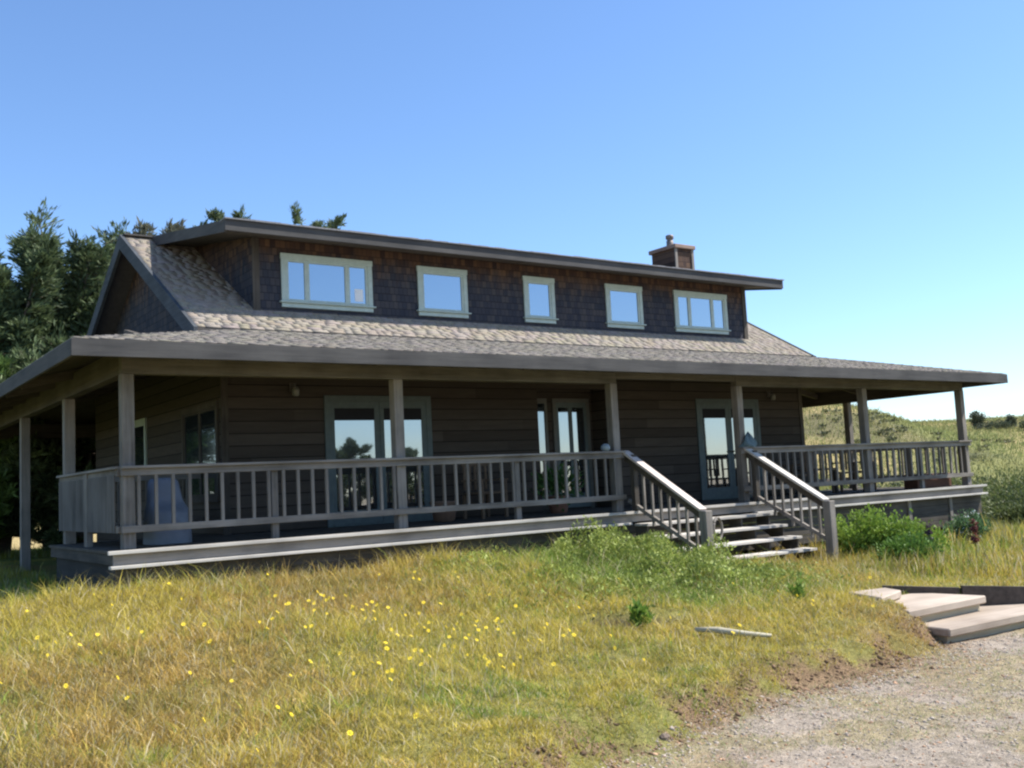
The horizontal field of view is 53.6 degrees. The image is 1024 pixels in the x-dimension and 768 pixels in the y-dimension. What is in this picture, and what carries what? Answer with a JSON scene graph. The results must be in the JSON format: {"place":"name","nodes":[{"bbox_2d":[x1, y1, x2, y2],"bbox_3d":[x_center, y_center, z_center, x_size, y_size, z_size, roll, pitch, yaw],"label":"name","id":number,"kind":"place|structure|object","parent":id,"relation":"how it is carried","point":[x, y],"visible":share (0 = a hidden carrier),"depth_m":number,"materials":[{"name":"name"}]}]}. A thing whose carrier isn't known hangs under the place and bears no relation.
{"place":"outdoors","nodes":[
{"label":"outdoors","id":0,"kind":"place"},
{"bbox_2d":[0,405,1023,767],"bbox_3d":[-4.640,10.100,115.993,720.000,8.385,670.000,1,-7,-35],"label":"ground","id":1,"kind":"structure","parent":0,"point":[960,731],"depth_m":7.76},
{"bbox_2d":[0,353,40,537],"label":"cypress tree","id":2,"kind":"object","parent":1,"relation":"on","point":[6,490],"visible":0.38,"depth_m":22.95,"materials":[{"name":"green plant"}]},
{"bbox_2d":[0,234,83,556],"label":"cypress tree","id":3,"kind":"object","parent":1,"relation":"on","point":[25,315],"visible":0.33,"depth_m":25.63,"materials":[{"name":"green plant"}]},
{"bbox_2d":[0,544,90,595],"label":"yard grass","id":4,"kind":"structure","parent":1,"relation":"on","point":[16,552],"depth_m":15.32,"materials":[{"name":"green plant"}]},
{"bbox_2d":[8,450,84,536],"bbox_3d":[-13.164,1.601,24.974,5.188,5.606,4.979,1,-7,-35],"label":"cypress tree","id":5,"kind":"object","parent":1,"relation":"on","point":[45,499],"visible":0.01,"depth_m":25.01,"materials":[{"name":"green plant"}]},
{"bbox_2d":[0,417,96,553],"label":"cypress tree","id":6,"kind":"object","parent":1,"relation":"on","point":[47,464],"visible":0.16,"depth_m":23.70,"materials":[{"name":"green plant"}]},
{"bbox_2d":[0,197,130,551],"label":"cypress tree","id":7,"kind":"object","parent":1,"relation":"on","point":[86,266],"visible":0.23,"depth_m":26.93,"materials":[{"name":"green plant"}]},
{"bbox_2d":[126,215,186,235],"bbox_3d":[-10.600,-0.162,28.073,4.693,9.598,4.786,1,-7,-35],"label":"cypress tree","id":8,"kind":"object","parent":1,"relation":"on","point":[171,226],"visible":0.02,"depth_m":29.10,"materials":[{"name":"green plant"}]},
{"bbox_2d":[192,205,251,226],"bbox_3d":[-9.415,-0.403,31.873,5.192,10.806,4.790,1,-7,-35],"label":"cypress tree","id":9,"kind":"object","parent":1,"relation":"on","point":[218,215],"visible":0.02,"depth_m":31.95,"materials":[{"name":"green plant"}]},
{"bbox_2d":[288,201,346,228],"bbox_3d":[-6.696,-0.555,34.011,5.640,11.340,5.939,-2,-6,-7],"label":"cypress tree","id":10,"kind":"object","parent":1,"relation":"on","point":[330,223],"visible":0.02,"depth_m":34.13,"materials":[{"name":"green plant"}]},
{"bbox_2d":[347,730,352,762],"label":"wildflower","id":11,"kind":"object","parent":1,"relation":"on","point":[348,731],"visible":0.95,"depth_m":5.70,"materials":[{"name":"yellow plant"}]},
{"bbox_2d":[413,713,418,762],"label":"wildflower","id":12,"kind":"object","parent":1,"relation":"on","point":[416,714],"visible":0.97,"depth_m":5.68,"materials":[{"name":"yellow plant"}]},
{"bbox_2d":[0,217,1007,589],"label":"farmhouse","id":13,"kind":"object","parent":1,"relation":"on","point":[418,371],"visible":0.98,"depth_m":17.40,"materials":[{"name":"brown wood"}]},
{"bbox_2d":[135,418,146,481],"bbox_3d":[-7.231,1.286,19.349,0.060,1.150,1.710,1,-7,-35],"label":"window","id":14,"kind":"structure","parent":13,"relation":"in","point":[141,424],"depth_m":18.99,"materials":[{"name":"clear glass"}]},
{"bbox_2d":[143,478,191,544],"bbox_3d":[-4.591,1.679,13.493,0.575,0.871,0.678,1,-7,-35],"label":"covered chair","id":15,"kind":"object","parent":13,"relation":"on","point":[165,517],"visible":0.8,"depth_m":13.31,"materials":[{"name":"blue fabric"}]},
{"bbox_2d":[181,401,220,502],"bbox_3d":[-5.004,1.119,16.203,0.060,1.550,1.810,1,-7,-35],"label":"window","id":16,"kind":"structure","parent":13,"relation":"in","point":[200,423],"depth_m":16.14,"materials":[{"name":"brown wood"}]},
{"bbox_2d":[289,383,299,395],"bbox_3d":[-3.443,0.086,16.067,0.120,0.220,0.190,1,-7,-35],"label":"porch lamp","id":17,"kind":"object","parent":13,"relation":"attached to","point":[294,389],"visible":1,"depth_m":16.01,"materials":[{"name":"brown glass"}]},
{"bbox_2d":[279,253,375,312],"bbox_3d":[-3.159,-1.735,17.445,1.780,0.920,0.075,1,-7,-35],"label":"window","id":18,"kind":"structure","parent":13,"relation":"in","point":[307,281],"depth_m":17.44,"materials":[{"name":"clear glass"}]},
{"bbox_2d":[323,395,434,527],"bbox_3d":[-2.176,1.255,16.896,2.000,2.130,0.050,1,-7,-35],"label":"french door","id":19,"kind":"structure","parent":13,"relation":"in","point":[356,427],"depth_m":16.81,"materials":[{"name":"grey paint"}]},
{"bbox_2d":[429,500,455,521],"bbox_3d":[-1.089,2.042,16.237,0.480,0.330,0.480,1,-7,-35],"label":"flower pot","id":20,"kind":"object","parent":13,"relation":"on","point":[449,516],"visible":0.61,"depth_m":16.07,"materials":[{"name":"ceramic"}]},
{"bbox_2d":[416,266,471,318],"bbox_3d":[-1.269,-1.700,18.781,1.150,0.920,0.075,1,-7,-35],"label":"window","id":21,"kind":"structure","parent":13,"relation":"in","point":[442,292],"depth_m":18.79,"materials":[{"name":"clear glass"}]},
{"bbox_2d":[461,463,508,518],"bbox_3d":[-0.455,1.780,17.082,0.600,0.950,0.545,2,-7,-41],"label":"porch chair","id":22,"kind":"object","parent":13,"relation":"on","point":[483,481],"visible":0.86,"depth_m":17.08,"materials":[{"name":"brown wood"}]},
{"bbox_2d":[522,276,558,323],"bbox_3d":[0.556,-1.667,20.071,0.840,0.920,0.075,1,-7,-35],"label":"window","id":23,"kind":"structure","parent":13,"relation":"in","point":[538,292],"depth_m":20.09,"materials":[{"name":"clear glass"}]},
{"bbox_2d":[526,460,584,513],"bbox_3d":[0.760,1.752,17.750,1.156,1.013,1.106,-3,-6,-2],"label":"potted plant","id":24,"kind":"object","parent":13,"relation":"on","point":[558,508],"visible":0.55,"depth_m":17.62,"materials":[{"name":"green plant"}]},
{"bbox_2d":[551,398,594,507],"bbox_3d":[1.204,1.363,19.908,0.920,2.160,0.031,1,-7,-35],"label":"entry door","id":25,"kind":"structure","parent":13,"relation":"in","point":[570,417],"depth_m":19.96,"materials":[{"name":"paint"}]},
{"bbox_2d":[601,443,609,450],"bbox_3d":[1.533,1.039,16.627,0.160,0.130,0.160,1,-7,-35],"label":"float ball","id":26,"kind":"object","parent":13,"relation":"on","point":[605,447],"visible":1,"depth_m":16.57,"materials":[{"name":"plastic"}]},
{"bbox_2d":[604,283,646,328],"bbox_3d":[2.385,-1.633,21.364,1.100,0.920,0.075,1,-7,-35],"label":"window","id":27,"kind":"structure","parent":13,"relation":"in","point":[624,304],"depth_m":21.37,"materials":[{"name":"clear glass"}]},
{"bbox_2d":[673,290,730,334],"bbox_3d":[4.255,-1.598,22.686,1.740,0.920,0.075,1,-7,-35],"label":"window","id":28,"kind":"structure","parent":13,"relation":"in","point":[694,312],"depth_m":22.69,"materials":[{"name":"clear glass"}]},
{"bbox_2d":[713,516,722,540],"bbox_3d":[3.188,2.241,15.692,0.044,0.378,0.327,-7,-7,37],"label":"wooden hoop","id":29,"kind":"object","parent":13,"relation":"on","point":[721,523],"visible":0.77,"depth_m":15.70,"materials":[{"name":"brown wood"}]},
{"bbox_2d":[695,399,763,500],"bbox_3d":[4.714,1.381,21.751,1.940,2.130,0.077,1,-7,-35],"label":"french door","id":30,"kind":"structure","parent":13,"relation":"in","point":[714,417],"depth_m":21.58,"materials":[{"name":"grey paint"}]},
{"bbox_2d":[766,391,775,399],"bbox_3d":[5.783,0.257,22.589,0.120,0.220,0.190,1,-7,-35],"label":"porch lamp","id":31,"kind":"object","parent":13,"relation":"attached to","point":[770,395],"visible":1,"depth_m":22.55,"materials":[{"name":"brown metal"}]},
{"bbox_2d":[778,451,816,495],"bbox_3d":[5.994,1.865,21.293,0.545,0.950,0.600,-7,-7,40],"label":"porch chair","id":32,"kind":"object","parent":13,"relation":"on","point":[805,468],"visible":0.43,"depth_m":21.20,"materials":[{"name":"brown wood"}]},
{"bbox_2d":[789,468,838,492],"bbox_3d":[6.578,2.118,22.066,0.750,0.540,0.750,1,-7,-35],"label":"porch table","id":33,"kind":"object","parent":13,"relation":"on","point":[835,486],"visible":0.22,"depth_m":21.94,"materials":[{"name":"brown wood"}]},
{"bbox_2d":[831,450,863,491],"bbox_3d":[7.411,1.903,22.416,0.600,0.950,0.545,-2,-6,-4],"label":"porch chair","id":34,"kind":"object","parent":13,"relation":"on","point":[846,468],"visible":0.59,"depth_m":22.17,"materials":[{"name":"brown wood"}]},
{"bbox_2d":[851,451,876,489],"bbox_3d":[8.216,1.988,23.701,0.545,0.950,0.600,-5,-6,20],"label":"porch chair","id":35,"kind":"object","parent":13,"relation":"on","point":[875,485],"visible":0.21,"depth_m":23.36,"materials":[{"name":"brown wood"}]},
{"bbox_2d":[903,473,951,488],"bbox_3d":[9.278,2.156,22.620,1.300,0.300,0.350,1,-7,-35],"label":"planter box","id":36,"kind":"object","parent":13,"relation":"on","point":[929,483],"visible":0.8,"depth_m":22.37,"materials":[{"name":"brown wood"}]},
{"bbox_2d":[0,530,1023,767],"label":"meadow grass","id":37,"kind":"structure","parent":1,"relation":"on","point":[155,626],"depth_m":8.79,"materials":[{"name":"plant"}]},
{"bbox_2d":[267,515,902,632],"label":"leafy weeds","id":38,"kind":"object","parent":1,"relation":"on","point":[657,541],"visible":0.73,"depth_m":13.23,"materials":[{"name":"green plant"}]},
{"bbox_2d":[626,597,655,628],"bbox_3d":[1.292,2.315,10.193,0.287,0.347,0.280,-2,-6,-8],"label":"broadleaf weed","id":39,"kind":"object","parent":1,"relation":"on","point":[637,609],"visible":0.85,"depth_m":10.16,"materials":[{"name":"green plant"}]},
{"bbox_2d":[659,733,669,739],"bbox_3d":[1.048,2.431,6.975,0.093,0.055,0.061,1,-7,-35],"label":"rock","id":40,"kind":"object","parent":1,"relation":"on","point":[663,736],"visible":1,"depth_m":6.95,"materials":[{"name":"grey stone"}]},
{"bbox_2d":[498,602,967,767],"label":"soil clods","id":41,"kind":"object","parent":1,"relation":"on","point":[737,713],"visible":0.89,"depth_m":8.08,"materials":[{"name":"brown soil"}]},
{"bbox_2d":[695,627,771,636],"bbox_3d":[2.120,2.382,9.722,0.718,0.108,0.061,-4,-6,13],"label":"driftwood log","id":42,"kind":"object","parent":1,"relation":"on","point":[726,631],"visible":0.82,"depth_m":9.71,"materials":[{"name":"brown wood"}]},
{"bbox_2d":[785,570,808,599],"bbox_3d":[3.259,2.331,11.602,0.280,0.385,0.198,-1,-6,-16],"label":"broadleaf weed","id":43,"kind":"object","parent":1,"relation":"on","point":[798,588],"visible":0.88,"depth_m":11.59,"materials":[{"name":"green plant"}]},
{"bbox_2d":[583,473,1023,577],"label":"field grass","id":44,"kind":"structure","parent":1,"relation":"on","point":[1009,537],"depth_m":16.10,"materials":[{"name":"green plant"}]},
{"bbox_2d":[822,503,895,556],"bbox_3d":[5.976,2.554,17.477,1.250,0.984,1.210,-5,-6,24],"label":"leafy bush","id":45,"kind":"object","parent":1,"relation":"on","point":[852,536],"visible":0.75,"depth_m":17.34,"materials":[{"name":"green plant"}]},
{"bbox_2d":[785,403,1023,521],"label":"hill grass","id":46,"kind":"structure","parent":1,"relation":"on","point":[949,430],"depth_m":69.23,"materials":[{"name":"green plant"}]},
{"bbox_2d":[870,527,948,561],"bbox_3d":[6.313,2.575,16.067,1.219,0.617,1.134,1,-7,-35],"label":"leafy bush","id":47,"kind":"object","parent":1,"relation":"on","point":[896,545],"visible":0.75,"depth_m":16.01,"materials":[{"name":"green plant"}]},
{"bbox_2d":[871,508,957,552],"bbox_3d":[6.801,2.543,17.224,1.424,0.888,1.526,-6,-6,30],"label":"leafy bush","id":48,"kind":"object","parent":1,"relation":"on","point":[906,527],"visible":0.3,"depth_m":17.17,"materials":[{"name":"green plant"}]},
{"bbox_2d":[809,407,1023,498],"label":"hill scrub","id":49,"kind":"object","parent":1,"relation":"on","point":[892,434],"visible":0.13,"depth_m":67.04,"materials":[{"name":"green plant"}]},
{"bbox_2d":[882,585,959,593],"bbox_3d":[4.794,2.571,11.861,0.839,0.440,0.050,-4,-6,15],"label":"edging board","id":50,"kind":"object","parent":1,"relation":"on","point":[928,589],"visible":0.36,"depth_m":11.84,"materials":[{"name":"grey wood"}]},
{"bbox_2d":[924,524,933,541],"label":"flower stalk","id":51,"kind":"object","parent":1,"relation":"on","point":[928,532],"visible":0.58,"depth_m":16.61,"materials":[{"name":"purple plant"}]},
{"bbox_2d":[892,468,994,496],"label":"meadow shrub","id":52,"kind":"object","parent":1,"relation":"on","point":[955,481],"visible":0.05,"depth_m":44.13,"materials":[{"name":"green plant"}]},
{"bbox_2d":[920,604,979,621],"bbox_3d":[4.472,2.607,11.252,1.440,0.233,0.738,1,-7,-35],"label":"step riser","id":53,"kind":"object","parent":1,"relation":"on","point":[945,614],"visible":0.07,"depth_m":11.04,"materials":[{"name":"grey concrete"}]},
{"bbox_2d":[894,593,985,616],"bbox_3d":[4.481,2.444,11.242,1.496,0.085,0.820,1,-7,-35],"label":"garden step","id":54,"kind":"object","parent":53,"relation":"on","point":[920,604],"visible":0.62,"depth_m":11.11,"materials":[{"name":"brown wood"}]},
{"bbox_2d":[938,508,994,541],"bbox_3d":[9.476,2.921,20.866,1.128,0.751,1.031,1,-7,-35],"label":"hydrangea bush","id":55,"kind":"object","parent":1,"relation":"on","point":[962,519],"visible":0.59,"depth_m":20.80,"materials":[{"name":"green plant"}]},
{"bbox_2d":[969,518,979,561],"bbox_3d":[7.128,2.445,15.600,0.172,0.783,0.169,1,-7,-35],"label":"flower stalk","id":56,"kind":"object","parent":1,"relation":"on","point":[974,539],"visible":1,"depth_m":15.61,"materials":[{"name":"red plant"}]},
{"bbox_2d":[969,409,987,428],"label":"skyline tree","id":57,"kind":"object","parent":1,"relation":"on","point":[976,417],"visible":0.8,"depth_m":95.56,"materials":[{"name":"green plant"}]},
{"bbox_2d":[936,621,1023,642],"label":"step riser","id":58,"kind":"object","parent":1,"relation":"on","point":[991,631],"visible":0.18,"depth_m":10.64,"materials":[{"name":"grey concrete"}]},
{"bbox_2d":[924,604,1023,636],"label":"garden step","id":59,"kind":"object","parent":58,"relation":"on","point":[987,617],"visible":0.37,"depth_m":10.75,"materials":[{"name":"beige concrete"}]},
{"bbox_2d":[958,459,1023,511],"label":"meadow shrub","id":60,"kind":"object","parent":1,"relation":"on","point":[1004,483],"visible":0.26,"depth_m":38.76,"materials":[{"name":"green plant"}]},
{"bbox_2d":[960,585,1023,605],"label":"edging board","id":61,"kind":"object","parent":1,"relation":"on","point":[1000,595],"visible":0.4,"depth_m":11.73,"materials":[{"name":"grey wood"}]},
{"bbox_2d":[971,417,1016,429],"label":"skyline tree","id":62,"kind":"object","parent":1,"relation":"on","point":[998,424],"visible":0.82,"depth_m":91.92,"materials":[{"name":"green plant"}]},
{"bbox_2d":[979,470,1023,521],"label":"meadow shrub","id":63,"kind":"object","parent":1,"relation":"on","point":[1018,493],"visible":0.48,"depth_m":33.76,"materials":[{"name":"green plant"}]},
{"bbox_2d":[986,498,1023,525],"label":"meadow shrub","id":64,"kind":"object","parent":1,"relation":"on","point":[1014,513],"visible":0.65,"depth_m":27.97,"materials":[{"name":"green plant"}]},
{"bbox_2d":[1004,414,1016,426],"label":"skyline tree","id":65,"kind":"object","parent":1,"relation":"on","point":[1012,418],"visible":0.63,"depth_m":96.02,"materials":[{"name":"green plant"}]},
{"bbox_2d":[1015,416,1023,428],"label":"skyline tree","id":66,"kind":"object","parent":1,"relation":"on","point":[1022,423],"visible":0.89,"depth_m":87.79,"materials":[{"name":"green plant"}]},
{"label":"step riser","id":67,"kind":"object","parent":1,"relation":"on","visible":0},
{"bbox_2d":[849,588,900,600],"bbox_3d":[4.156,2.373,11.332,0.556,0.085,0.775,-2,-6,-13],"label":"garden step","id":68,"kind":"object","parent":67,"relation":"on","point":[891,594],"visible":0.68,"depth_m":11.31,"materials":[{"name":"beige concrete"}]},
{"bbox_2d":[0,0,1023,421],"label":"sky","id":69,"kind":"structure","parent":0,"point":[866,157],"materials":[{"name":"blue"}]},
{"bbox_2d":[739,432,757,446],"bbox_3d":[4.355,1.014,18.617,0.475,0.280,0.242,1,-7,-35],"label":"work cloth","id":70,"kind":"object","parent":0,"point":[749,440],"visible":0.98,"depth_m":18.56,"materials":[{"name":"blue fabric"}]},
{"bbox_2d":[570,625,1023,767],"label":"gravel","id":71,"kind":"structure","parent":0,"point":[834,720],"depth_m":7.34,"materials":[{"name":"grey gravel"}]}
]}

